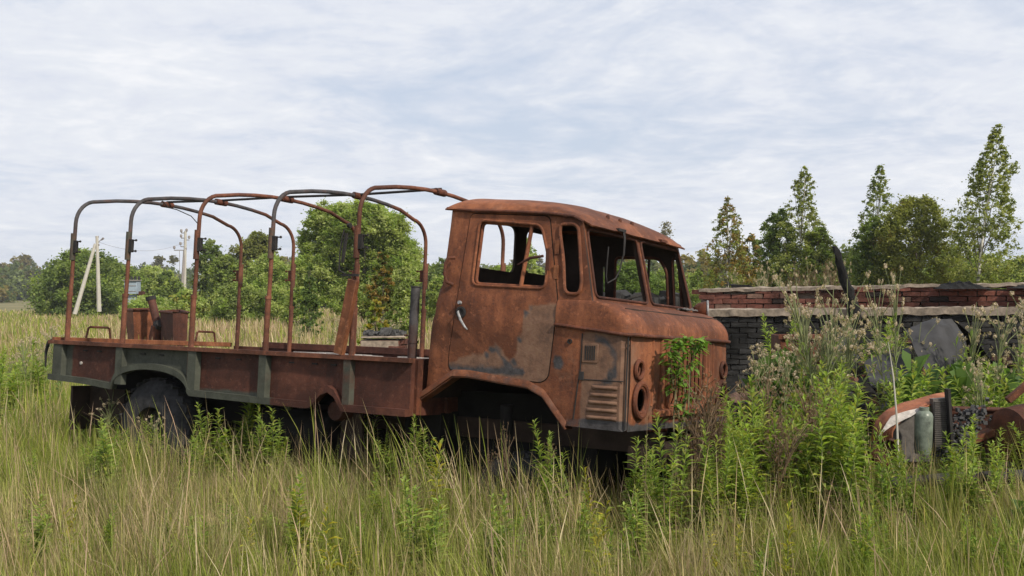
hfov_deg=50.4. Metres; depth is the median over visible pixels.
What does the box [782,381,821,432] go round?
dry weed
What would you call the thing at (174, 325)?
rusty hopper
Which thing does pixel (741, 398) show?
dry weed
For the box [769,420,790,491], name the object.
leafy weed
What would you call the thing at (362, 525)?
leafy weed
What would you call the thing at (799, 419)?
leafy weed
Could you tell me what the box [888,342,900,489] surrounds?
bare stick
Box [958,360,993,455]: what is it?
thistle plant
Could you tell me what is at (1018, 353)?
bushy weed
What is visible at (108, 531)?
bushy weed
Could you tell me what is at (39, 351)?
thistle plant
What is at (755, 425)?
leafy weed
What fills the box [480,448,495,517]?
dry weed
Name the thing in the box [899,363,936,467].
leafy weed
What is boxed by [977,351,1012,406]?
thistle plant
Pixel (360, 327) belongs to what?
thistle plant
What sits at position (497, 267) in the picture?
round bush
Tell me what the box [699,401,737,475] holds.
dry weed
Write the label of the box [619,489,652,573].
leafy weed
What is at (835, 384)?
leafy weed
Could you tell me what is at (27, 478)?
leafy weed
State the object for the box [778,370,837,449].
leafy weed
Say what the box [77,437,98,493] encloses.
leafy weed
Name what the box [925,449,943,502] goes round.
bushy weed
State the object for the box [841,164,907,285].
birch tree
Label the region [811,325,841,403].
thistle plant
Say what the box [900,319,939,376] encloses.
thistle plant
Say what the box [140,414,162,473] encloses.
leafy weed
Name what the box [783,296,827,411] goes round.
thistle plant
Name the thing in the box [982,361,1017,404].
burdock plant
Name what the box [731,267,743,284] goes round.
thistle plant
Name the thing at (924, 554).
bushy weed
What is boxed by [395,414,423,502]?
leafy weed
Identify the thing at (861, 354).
thistle plant
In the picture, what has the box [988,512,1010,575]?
bushy weed
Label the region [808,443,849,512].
leafy weed
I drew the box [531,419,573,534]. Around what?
leafy weed
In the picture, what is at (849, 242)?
young spruce
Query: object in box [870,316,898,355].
leafy weed
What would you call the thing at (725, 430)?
leafy weed
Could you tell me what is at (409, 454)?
leafy weed
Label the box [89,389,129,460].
thistle plant
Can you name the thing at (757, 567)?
bushy weed
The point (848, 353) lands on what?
thistle plant
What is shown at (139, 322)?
rusty hopper
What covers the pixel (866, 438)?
leafy weed
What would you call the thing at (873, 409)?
leafy weed
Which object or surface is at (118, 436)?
leafy weed
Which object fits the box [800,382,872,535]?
leafy weed
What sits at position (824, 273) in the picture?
dry weed
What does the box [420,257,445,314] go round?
round bush
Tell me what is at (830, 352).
thistle plant
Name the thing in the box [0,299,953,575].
ground
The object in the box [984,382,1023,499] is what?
rusty machine
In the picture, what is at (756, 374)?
thistle plant
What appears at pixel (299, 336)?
thistle plant
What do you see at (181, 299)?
bush
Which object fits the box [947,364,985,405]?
burdock plant
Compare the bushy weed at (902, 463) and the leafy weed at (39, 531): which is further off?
the bushy weed at (902, 463)
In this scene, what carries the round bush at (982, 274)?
on the ground at (18, 305)
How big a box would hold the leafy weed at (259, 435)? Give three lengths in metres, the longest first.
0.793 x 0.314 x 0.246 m
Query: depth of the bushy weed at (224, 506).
6.84 m
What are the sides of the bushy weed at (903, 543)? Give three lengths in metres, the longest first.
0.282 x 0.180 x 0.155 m
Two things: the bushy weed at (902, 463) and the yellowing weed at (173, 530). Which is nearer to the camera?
the yellowing weed at (173, 530)
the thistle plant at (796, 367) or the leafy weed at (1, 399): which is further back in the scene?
the leafy weed at (1, 399)
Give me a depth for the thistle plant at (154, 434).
9.45 m
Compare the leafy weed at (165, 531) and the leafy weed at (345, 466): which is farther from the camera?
the leafy weed at (345, 466)
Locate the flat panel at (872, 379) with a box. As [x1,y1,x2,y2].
[864,347,912,385]
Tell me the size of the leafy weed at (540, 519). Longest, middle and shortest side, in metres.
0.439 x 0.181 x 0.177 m
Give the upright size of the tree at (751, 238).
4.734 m
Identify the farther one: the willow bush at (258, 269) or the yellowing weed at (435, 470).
the willow bush at (258, 269)
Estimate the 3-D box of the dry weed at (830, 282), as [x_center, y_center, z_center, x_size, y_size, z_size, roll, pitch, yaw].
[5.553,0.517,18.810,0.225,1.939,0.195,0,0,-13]
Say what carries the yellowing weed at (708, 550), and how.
on the ground at (18, 305)
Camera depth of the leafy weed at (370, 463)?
8.88 m
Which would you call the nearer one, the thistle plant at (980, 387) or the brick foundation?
the thistle plant at (980, 387)
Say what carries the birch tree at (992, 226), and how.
on the ground at (18, 305)
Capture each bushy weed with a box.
[19,503,36,543]
[95,500,120,567]
[198,509,215,563]
[213,499,240,541]
[392,493,408,557]
[426,490,448,549]
[490,488,527,575]
[534,514,560,562]
[573,484,593,563]
[590,509,605,556]
[597,485,643,574]
[749,392,773,455]
[750,527,775,575]
[759,539,779,569]
[775,392,803,521]
[782,394,816,460]
[785,392,803,478]
[793,425,824,537]
[805,540,834,565]
[808,524,827,575]
[811,440,837,530]
[824,402,838,455]
[838,401,883,528]
[841,505,883,575]
[852,499,879,574]
[863,430,899,531]
[865,448,896,519]
[873,518,899,564]
[877,544,894,575]
[883,439,918,524]
[888,443,908,492]
[891,440,907,475]
[891,470,906,517]
[891,524,912,560]
[895,448,913,497]
[900,450,923,532]
[912,449,929,507]
[916,541,930,573]
[917,486,933,536]
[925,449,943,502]
[944,475,960,531]
[958,509,982,575]
[976,517,990,572]
[986,450,1006,518]
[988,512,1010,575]
[1008,526,1023,575]
[1011,333,1023,375]
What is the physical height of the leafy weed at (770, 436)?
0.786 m
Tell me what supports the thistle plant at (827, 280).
on the ground at (18, 305)
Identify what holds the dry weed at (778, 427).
on the ground at (18, 305)
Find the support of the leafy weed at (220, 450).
on the ground at (18, 305)
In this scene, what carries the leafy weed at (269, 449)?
on the ground at (18, 305)
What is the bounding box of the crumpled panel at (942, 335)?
[907,318,966,379]
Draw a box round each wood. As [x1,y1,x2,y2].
[0,252,1010,302]
[287,243,1023,308]
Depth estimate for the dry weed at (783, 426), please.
8.34 m
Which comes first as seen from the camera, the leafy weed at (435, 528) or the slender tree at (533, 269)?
the leafy weed at (435, 528)
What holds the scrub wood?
on the ground at (18, 305)
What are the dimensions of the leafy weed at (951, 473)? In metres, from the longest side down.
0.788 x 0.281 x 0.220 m
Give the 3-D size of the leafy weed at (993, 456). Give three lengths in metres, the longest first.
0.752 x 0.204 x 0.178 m
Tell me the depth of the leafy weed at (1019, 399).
8.87 m
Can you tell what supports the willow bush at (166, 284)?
on the ground at (18, 305)
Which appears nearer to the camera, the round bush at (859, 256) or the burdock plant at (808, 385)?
the burdock plant at (808, 385)
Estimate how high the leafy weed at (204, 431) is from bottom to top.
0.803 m
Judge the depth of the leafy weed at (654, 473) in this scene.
6.99 m
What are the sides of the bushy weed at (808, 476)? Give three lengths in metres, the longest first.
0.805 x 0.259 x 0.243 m
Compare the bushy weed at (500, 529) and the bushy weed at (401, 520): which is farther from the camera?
the bushy weed at (401, 520)
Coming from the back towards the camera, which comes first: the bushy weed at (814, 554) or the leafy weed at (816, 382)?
the leafy weed at (816, 382)
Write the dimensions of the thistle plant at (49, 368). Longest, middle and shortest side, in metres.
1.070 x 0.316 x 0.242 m
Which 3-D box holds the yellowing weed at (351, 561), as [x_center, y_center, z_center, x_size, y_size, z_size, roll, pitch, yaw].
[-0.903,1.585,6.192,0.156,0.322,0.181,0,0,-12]
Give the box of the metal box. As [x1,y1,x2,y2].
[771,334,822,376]
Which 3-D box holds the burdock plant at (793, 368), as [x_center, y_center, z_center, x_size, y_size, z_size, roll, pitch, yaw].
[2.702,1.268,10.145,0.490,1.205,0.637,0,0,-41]
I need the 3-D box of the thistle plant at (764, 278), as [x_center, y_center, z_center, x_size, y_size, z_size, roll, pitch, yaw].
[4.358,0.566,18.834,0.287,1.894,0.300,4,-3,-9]
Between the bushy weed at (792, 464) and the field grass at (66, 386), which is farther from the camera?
the field grass at (66, 386)
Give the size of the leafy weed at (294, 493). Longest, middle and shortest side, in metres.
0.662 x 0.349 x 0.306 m
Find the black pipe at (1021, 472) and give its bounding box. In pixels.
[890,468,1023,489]
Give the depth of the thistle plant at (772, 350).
10.85 m
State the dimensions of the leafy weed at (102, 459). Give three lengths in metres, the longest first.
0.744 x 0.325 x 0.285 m
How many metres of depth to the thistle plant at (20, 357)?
14.54 m
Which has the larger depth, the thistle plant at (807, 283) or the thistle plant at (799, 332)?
the thistle plant at (807, 283)
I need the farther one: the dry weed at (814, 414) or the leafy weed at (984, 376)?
the leafy weed at (984, 376)
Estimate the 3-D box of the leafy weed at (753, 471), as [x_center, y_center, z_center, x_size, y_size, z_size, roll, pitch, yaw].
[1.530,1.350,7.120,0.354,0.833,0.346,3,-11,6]
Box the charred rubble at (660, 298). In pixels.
[603,290,679,305]
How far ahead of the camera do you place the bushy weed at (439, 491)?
6.79 m
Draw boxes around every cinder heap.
[933,280,990,288]
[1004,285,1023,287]
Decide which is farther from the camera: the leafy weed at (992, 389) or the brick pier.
the brick pier
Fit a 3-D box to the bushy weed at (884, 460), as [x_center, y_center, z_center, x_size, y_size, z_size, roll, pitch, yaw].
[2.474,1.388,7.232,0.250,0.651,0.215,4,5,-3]
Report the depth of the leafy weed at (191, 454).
8.49 m
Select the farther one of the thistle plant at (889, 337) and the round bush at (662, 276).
the round bush at (662, 276)
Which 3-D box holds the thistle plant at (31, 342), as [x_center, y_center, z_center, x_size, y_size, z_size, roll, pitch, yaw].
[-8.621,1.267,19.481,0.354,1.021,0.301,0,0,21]
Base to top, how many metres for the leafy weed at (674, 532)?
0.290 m
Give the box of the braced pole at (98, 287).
[73,236,103,314]
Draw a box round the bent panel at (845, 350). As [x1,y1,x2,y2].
[824,333,860,365]
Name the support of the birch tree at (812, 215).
on the ground at (18, 305)
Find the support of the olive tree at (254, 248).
on the ground at (18, 305)
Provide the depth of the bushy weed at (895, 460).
7.62 m
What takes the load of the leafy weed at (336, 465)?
on the ground at (18, 305)
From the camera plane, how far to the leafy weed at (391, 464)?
8.50 m
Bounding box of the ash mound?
[809,386,994,445]
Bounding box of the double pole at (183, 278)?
[173,228,189,286]
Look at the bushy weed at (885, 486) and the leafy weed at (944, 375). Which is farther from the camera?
the leafy weed at (944, 375)
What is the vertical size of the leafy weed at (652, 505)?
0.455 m
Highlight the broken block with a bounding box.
[731,284,753,287]
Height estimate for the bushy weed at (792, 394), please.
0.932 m
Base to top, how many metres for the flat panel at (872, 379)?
0.304 m
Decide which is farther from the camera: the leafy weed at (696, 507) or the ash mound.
the ash mound
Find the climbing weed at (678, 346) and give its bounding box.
[658,334,710,491]
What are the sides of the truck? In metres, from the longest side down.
6.294 x 2.916 x 2.376 m
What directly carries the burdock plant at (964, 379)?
on the ground at (18, 305)
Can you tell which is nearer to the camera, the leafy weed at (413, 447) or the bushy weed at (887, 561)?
the bushy weed at (887, 561)
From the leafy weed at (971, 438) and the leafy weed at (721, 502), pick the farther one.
the leafy weed at (971, 438)
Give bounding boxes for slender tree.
[187,238,224,318]
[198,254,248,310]
[506,238,543,273]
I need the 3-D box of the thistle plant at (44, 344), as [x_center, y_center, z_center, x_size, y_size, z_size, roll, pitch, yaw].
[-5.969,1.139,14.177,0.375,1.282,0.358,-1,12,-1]
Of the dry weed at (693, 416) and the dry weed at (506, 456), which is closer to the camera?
the dry weed at (506, 456)
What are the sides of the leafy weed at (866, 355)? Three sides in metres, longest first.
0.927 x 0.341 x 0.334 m
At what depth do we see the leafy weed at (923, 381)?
9.03 m
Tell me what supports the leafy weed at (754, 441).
on the ground at (18, 305)
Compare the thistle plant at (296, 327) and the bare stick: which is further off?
the thistle plant at (296, 327)
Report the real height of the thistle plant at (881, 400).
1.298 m
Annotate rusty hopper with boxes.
[126,308,158,339]
[159,309,189,346]
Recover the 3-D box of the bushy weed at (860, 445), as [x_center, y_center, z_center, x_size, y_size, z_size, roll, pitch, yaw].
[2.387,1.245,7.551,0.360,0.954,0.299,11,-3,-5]
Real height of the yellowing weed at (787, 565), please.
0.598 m
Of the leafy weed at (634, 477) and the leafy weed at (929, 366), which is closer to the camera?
the leafy weed at (634, 477)
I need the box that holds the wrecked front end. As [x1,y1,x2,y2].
[867,388,1003,466]
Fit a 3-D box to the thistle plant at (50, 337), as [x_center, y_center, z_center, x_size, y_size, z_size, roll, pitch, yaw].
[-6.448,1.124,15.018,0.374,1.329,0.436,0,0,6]
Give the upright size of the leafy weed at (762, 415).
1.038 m
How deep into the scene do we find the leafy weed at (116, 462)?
8.56 m
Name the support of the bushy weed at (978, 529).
on the ground at (18, 305)
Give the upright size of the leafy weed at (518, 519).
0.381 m
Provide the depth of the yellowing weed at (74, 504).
5.85 m
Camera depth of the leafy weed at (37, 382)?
14.31 m
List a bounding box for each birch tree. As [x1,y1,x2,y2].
[695,197,765,288]
[764,165,831,286]
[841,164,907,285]
[930,124,1023,315]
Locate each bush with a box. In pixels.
[20,247,124,316]
[89,256,147,315]
[117,293,169,317]
[135,264,187,295]
[149,269,186,309]
[163,287,210,321]
[204,281,272,324]
[243,252,298,320]
[278,286,323,327]
[380,282,425,343]
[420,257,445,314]
[421,274,443,321]
[489,264,511,271]
[603,260,665,294]
[653,264,691,292]
[689,268,705,303]
[689,282,715,306]
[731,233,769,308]
[754,206,805,286]
[791,225,839,286]
[845,216,906,285]
[852,193,979,285]
[960,251,1020,315]
[1009,256,1023,282]
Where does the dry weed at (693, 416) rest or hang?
on the ground at (18, 305)
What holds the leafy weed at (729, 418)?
on the ground at (18, 305)
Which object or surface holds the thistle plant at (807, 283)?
on the ground at (18, 305)
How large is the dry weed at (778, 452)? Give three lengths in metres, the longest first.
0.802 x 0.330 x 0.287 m
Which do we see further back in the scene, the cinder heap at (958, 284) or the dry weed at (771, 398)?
the cinder heap at (958, 284)
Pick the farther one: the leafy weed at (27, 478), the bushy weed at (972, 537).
the leafy weed at (27, 478)
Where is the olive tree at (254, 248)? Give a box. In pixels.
[224,229,289,286]
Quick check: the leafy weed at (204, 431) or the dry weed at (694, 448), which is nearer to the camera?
the dry weed at (694, 448)
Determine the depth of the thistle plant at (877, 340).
9.65 m
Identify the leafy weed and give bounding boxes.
[0,351,12,420]
[0,362,26,419]
[0,385,7,418]
[1,345,22,409]
[5,349,22,383]
[5,367,22,405]
[9,494,54,573]
[15,339,49,401]
[18,448,37,520]
[19,360,51,408]
[20,373,29,404]
[30,382,51,422]
[40,507,64,534]
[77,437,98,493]
[83,418,117,497]
[92,422,121,498]
[110,443,122,482]
[112,424,130,470]
[135,432,147,463]
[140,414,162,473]
[157,508,175,557]
[161,432,180,463]
[169,515,205,575]
[174,422,202,498]
[190,408,238,489]
[194,402,213,477]
[229,402,272,478]
[244,403,269,481]
[258,406,292,481]
[259,505,285,539]
[280,512,298,573]
[281,471,324,570]
[331,444,342,482]
[341,459,351,479]
[350,413,381,487]
[354,503,366,567]
[355,436,376,489]
[363,472,391,543]
[372,432,397,497]
[394,475,453,575]
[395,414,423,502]
[401,435,418,493]
[414,428,445,503]
[416,426,452,496]
[476,493,516,575]
[507,504,531,544]
[525,491,549,540]
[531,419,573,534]
[569,519,600,558]
[614,436,649,544]
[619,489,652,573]
[637,473,646,522]
[641,435,661,536]
[643,412,701,548]
[643,482,662,539]
[654,526,678,563]
[670,471,679,527]
[687,460,720,546]
[696,424,738,554]
[698,419,721,504]
[704,482,729,540]
[715,402,744,509]
[715,405,737,468]
[717,374,789,524]
[719,446,757,536]
[720,400,741,480]
[721,429,767,548]
[733,389,774,496]
[742,401,762,492]
[756,412,780,502]
[760,312,777,392]
[762,396,780,474]
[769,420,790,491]
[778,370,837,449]
[782,366,807,426]
[787,405,823,494]
[789,360,828,433]
[794,369,869,523]
[797,429,814,504]
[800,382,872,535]
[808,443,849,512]
[824,359,854,484]
[827,368,864,466]
[855,418,875,494]
[860,336,874,374]
[864,397,904,464]
[868,317,896,354]
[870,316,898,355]
[876,365,911,474]
[877,372,906,407]
[887,360,936,472]
[898,331,910,350]
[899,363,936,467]
[930,387,973,469]
[932,344,949,381]
[933,366,987,473]
[936,426,969,525]
[942,414,982,498]
[948,352,985,376]
[949,375,979,462]
[953,431,1003,539]
[970,359,1016,470]
[973,375,1007,405]
[975,350,994,401]
[976,372,1010,470]
[981,442,1008,494]
[985,427,1006,513]
[995,350,1023,406]
[1005,421,1023,491]
[1007,461,1017,507]
[1009,381,1023,406]
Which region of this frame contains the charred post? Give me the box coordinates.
[832,246,861,321]
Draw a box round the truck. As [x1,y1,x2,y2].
[44,185,730,514]
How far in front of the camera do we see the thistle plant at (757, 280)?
18.71 m
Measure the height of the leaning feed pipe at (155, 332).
1.386 m
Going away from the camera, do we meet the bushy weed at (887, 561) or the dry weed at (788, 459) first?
the bushy weed at (887, 561)
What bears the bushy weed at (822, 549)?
on the ground at (18, 305)
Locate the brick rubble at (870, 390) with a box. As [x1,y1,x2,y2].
[708,363,1017,446]
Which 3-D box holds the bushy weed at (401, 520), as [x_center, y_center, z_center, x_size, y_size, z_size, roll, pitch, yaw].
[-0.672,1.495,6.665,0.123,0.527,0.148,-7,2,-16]
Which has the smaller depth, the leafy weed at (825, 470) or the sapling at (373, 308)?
the leafy weed at (825, 470)
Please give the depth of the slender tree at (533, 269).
59.63 m
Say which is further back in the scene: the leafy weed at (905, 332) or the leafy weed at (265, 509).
the leafy weed at (905, 332)
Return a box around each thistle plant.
[4,349,20,376]
[9,337,32,390]
[11,339,39,406]
[23,331,43,371]
[29,336,44,379]
[35,321,58,393]
[36,326,65,407]
[43,355,52,388]
[51,372,65,402]
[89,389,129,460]
[136,412,171,462]
[292,316,304,342]
[296,326,304,343]
[322,318,337,344]
[356,319,366,338]
[391,320,406,328]
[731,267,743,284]
[735,345,773,449]
[742,347,774,384]
[748,342,800,430]
[749,265,763,286]
[759,267,768,285]
[760,344,801,430]
[767,351,799,414]
[772,272,821,418]
[773,269,782,286]
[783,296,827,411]
[784,343,808,397]
[788,343,828,395]
[792,306,813,380]
[803,257,814,285]
[805,311,837,400]
[808,286,857,416]
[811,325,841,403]
[814,303,857,425]
[815,262,836,284]
[821,272,872,438]
[821,340,862,400]
[829,319,861,402]
[833,315,876,413]
[851,279,895,417]
[857,329,899,401]
[872,331,912,413]
[876,263,910,408]
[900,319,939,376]
[952,303,993,377]
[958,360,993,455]
[962,357,992,470]
[976,302,1023,406]
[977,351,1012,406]
[1003,291,1023,356]
[1005,317,1023,375]
[1020,321,1023,357]
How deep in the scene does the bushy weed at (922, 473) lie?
7.44 m
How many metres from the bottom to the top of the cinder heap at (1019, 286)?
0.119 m
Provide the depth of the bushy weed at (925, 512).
7.01 m
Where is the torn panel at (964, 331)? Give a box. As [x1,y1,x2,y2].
[945,319,992,382]
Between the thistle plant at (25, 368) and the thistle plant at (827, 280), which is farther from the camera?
the thistle plant at (827, 280)
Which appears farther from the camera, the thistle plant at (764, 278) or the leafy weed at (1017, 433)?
the thistle plant at (764, 278)
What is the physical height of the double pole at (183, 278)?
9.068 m
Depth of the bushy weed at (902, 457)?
7.70 m
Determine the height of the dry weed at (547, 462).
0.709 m
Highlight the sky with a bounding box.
[0,0,1023,280]
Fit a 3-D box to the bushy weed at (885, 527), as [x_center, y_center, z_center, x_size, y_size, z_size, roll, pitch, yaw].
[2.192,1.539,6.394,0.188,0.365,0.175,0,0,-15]
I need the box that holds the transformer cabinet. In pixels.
[122,276,144,302]
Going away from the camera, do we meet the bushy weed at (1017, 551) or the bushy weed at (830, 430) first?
the bushy weed at (1017, 551)
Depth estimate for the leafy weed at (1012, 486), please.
7.21 m
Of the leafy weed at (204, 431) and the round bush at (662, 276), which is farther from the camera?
the round bush at (662, 276)
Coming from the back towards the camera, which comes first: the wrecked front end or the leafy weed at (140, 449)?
the leafy weed at (140, 449)
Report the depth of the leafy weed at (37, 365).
14.27 m
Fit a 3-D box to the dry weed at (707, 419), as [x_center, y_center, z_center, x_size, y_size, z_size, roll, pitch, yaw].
[1.349,1.174,7.471,0.316,1.155,0.437,0,0,-24]
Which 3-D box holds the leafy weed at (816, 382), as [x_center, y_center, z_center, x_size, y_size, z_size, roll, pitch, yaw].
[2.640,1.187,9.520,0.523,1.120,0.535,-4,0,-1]
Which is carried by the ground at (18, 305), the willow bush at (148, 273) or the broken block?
the willow bush at (148, 273)
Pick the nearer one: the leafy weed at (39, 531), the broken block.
the leafy weed at (39, 531)
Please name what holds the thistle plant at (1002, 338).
on the ground at (18, 305)
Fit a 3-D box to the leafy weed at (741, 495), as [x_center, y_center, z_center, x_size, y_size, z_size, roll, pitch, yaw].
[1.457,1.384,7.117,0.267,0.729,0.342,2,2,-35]
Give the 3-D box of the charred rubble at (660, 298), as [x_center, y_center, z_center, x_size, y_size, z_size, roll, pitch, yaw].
[2.269,0.308,19.494,1.833,0.549,2.384,0,0,0]
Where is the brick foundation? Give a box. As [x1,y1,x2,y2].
[692,282,1023,389]
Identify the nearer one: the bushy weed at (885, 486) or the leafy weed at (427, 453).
the bushy weed at (885, 486)
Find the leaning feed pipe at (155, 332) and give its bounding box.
[145,295,160,339]
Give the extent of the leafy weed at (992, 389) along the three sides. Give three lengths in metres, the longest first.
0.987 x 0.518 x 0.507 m
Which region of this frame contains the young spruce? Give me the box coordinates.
[845,241,852,280]
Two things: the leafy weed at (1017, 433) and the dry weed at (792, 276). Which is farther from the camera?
the dry weed at (792, 276)
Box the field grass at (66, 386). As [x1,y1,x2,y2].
[0,334,750,476]
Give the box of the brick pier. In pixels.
[360,327,407,347]
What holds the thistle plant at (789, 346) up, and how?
on the ground at (18, 305)
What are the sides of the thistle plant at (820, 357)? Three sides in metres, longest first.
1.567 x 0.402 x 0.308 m
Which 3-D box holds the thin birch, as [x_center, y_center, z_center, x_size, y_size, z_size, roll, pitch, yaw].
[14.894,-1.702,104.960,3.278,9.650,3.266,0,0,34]
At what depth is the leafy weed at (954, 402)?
9.01 m
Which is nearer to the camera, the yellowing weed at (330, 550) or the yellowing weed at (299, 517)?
the yellowing weed at (330, 550)
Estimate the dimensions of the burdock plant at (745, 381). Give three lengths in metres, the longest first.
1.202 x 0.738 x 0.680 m
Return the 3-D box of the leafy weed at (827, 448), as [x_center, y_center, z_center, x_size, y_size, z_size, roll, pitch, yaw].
[2.196,1.135,7.528,0.500,1.177,0.489,5,1,9]
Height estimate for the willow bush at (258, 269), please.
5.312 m
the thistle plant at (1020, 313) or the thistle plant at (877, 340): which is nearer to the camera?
the thistle plant at (877, 340)
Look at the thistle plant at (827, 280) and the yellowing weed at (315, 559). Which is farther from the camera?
the thistle plant at (827, 280)
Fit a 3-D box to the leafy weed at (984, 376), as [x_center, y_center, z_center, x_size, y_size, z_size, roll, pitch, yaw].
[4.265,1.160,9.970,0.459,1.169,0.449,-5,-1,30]
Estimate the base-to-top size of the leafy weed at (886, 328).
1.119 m
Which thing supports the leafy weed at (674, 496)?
on the ground at (18, 305)
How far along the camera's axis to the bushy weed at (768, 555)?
6.55 m
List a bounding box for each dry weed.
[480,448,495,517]
[495,422,514,523]
[540,442,556,511]
[677,416,703,491]
[681,417,723,531]
[683,385,717,492]
[684,368,716,486]
[684,375,741,525]
[689,435,714,482]
[694,383,737,490]
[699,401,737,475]
[716,433,727,481]
[735,381,765,463]
[741,366,789,498]
[747,427,778,484]
[753,427,801,518]
[758,409,801,501]
[763,418,816,530]
[770,406,793,438]
[776,427,804,498]
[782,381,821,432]
[783,436,811,509]
[784,261,799,285]
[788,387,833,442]
[791,398,821,431]
[802,264,815,285]
[802,386,837,462]
[822,258,829,284]
[826,262,838,285]
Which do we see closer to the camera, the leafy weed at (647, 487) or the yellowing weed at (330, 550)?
the yellowing weed at (330, 550)
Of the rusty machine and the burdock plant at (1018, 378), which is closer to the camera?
the rusty machine
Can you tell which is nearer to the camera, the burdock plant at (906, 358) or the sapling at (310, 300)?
the burdock plant at (906, 358)
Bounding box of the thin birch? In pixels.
[655,220,677,272]
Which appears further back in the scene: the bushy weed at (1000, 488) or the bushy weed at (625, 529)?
the bushy weed at (1000, 488)
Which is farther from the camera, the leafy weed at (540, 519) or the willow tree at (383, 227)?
the willow tree at (383, 227)
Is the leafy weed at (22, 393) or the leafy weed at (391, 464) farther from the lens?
the leafy weed at (22, 393)
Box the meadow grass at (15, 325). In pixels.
[0,307,432,364]
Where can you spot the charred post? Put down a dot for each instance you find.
(842, 273)
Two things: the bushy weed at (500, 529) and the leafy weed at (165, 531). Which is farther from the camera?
the leafy weed at (165, 531)
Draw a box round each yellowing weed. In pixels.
[56,494,82,573]
[168,517,179,546]
[240,516,262,575]
[280,488,316,567]
[307,541,328,575]
[316,502,348,575]
[345,537,364,575]
[423,438,455,519]
[578,466,602,542]
[582,500,616,575]
[706,521,720,575]
[731,524,751,575]
[776,500,798,575]
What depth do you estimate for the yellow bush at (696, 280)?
61.88 m
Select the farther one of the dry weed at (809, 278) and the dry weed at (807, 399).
the dry weed at (809, 278)
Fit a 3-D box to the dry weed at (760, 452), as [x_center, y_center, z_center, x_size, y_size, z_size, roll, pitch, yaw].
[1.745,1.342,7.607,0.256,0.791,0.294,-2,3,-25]
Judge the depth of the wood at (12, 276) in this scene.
317.71 m
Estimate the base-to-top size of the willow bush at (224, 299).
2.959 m
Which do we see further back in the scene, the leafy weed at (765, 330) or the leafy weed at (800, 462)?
the leafy weed at (765, 330)
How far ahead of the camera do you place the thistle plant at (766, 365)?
9.33 m
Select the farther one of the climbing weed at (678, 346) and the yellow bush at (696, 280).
the yellow bush at (696, 280)
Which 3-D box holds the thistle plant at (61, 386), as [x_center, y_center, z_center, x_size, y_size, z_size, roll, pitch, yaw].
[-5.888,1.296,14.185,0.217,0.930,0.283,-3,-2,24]
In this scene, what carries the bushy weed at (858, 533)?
on the ground at (18, 305)
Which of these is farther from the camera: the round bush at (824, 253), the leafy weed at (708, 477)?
the round bush at (824, 253)
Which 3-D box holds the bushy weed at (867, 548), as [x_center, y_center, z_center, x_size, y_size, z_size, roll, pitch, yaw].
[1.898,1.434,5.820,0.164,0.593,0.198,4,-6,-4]
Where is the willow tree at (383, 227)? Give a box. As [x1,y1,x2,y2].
[287,198,427,321]
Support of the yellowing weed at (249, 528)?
on the ground at (18, 305)
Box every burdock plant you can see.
[737,351,777,415]
[757,348,799,427]
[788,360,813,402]
[802,372,815,394]
[890,350,944,470]
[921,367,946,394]
[935,360,979,463]
[947,360,973,376]
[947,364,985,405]
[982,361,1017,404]
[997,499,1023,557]
[998,362,1023,404]
[998,376,1023,396]
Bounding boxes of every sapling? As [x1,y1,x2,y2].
[298,262,325,339]
[357,299,388,344]
[360,250,400,328]
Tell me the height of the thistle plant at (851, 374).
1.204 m
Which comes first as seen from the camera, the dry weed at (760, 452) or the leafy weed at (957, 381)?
the dry weed at (760, 452)
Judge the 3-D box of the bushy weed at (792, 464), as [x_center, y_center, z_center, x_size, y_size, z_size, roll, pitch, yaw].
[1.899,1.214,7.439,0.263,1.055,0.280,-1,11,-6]
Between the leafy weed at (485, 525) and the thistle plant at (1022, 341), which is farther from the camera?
the thistle plant at (1022, 341)
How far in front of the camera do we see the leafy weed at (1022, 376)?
9.19 m
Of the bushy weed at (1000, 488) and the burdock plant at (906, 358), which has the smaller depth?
the bushy weed at (1000, 488)
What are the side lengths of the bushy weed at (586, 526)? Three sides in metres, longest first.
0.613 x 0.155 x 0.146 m
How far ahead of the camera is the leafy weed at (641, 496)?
7.54 m
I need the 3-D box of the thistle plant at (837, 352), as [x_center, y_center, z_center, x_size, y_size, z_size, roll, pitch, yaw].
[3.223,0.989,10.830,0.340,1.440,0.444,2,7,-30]
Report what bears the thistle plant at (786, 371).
on the ground at (18, 305)
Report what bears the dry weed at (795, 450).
on the ground at (18, 305)
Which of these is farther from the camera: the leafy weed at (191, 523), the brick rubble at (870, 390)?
the brick rubble at (870, 390)
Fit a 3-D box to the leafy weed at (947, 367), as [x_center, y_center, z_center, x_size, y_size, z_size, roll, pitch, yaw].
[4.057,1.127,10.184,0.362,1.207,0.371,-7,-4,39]
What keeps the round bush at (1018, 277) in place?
on the ground at (18, 305)
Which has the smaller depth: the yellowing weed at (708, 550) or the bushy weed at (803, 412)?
the yellowing weed at (708, 550)

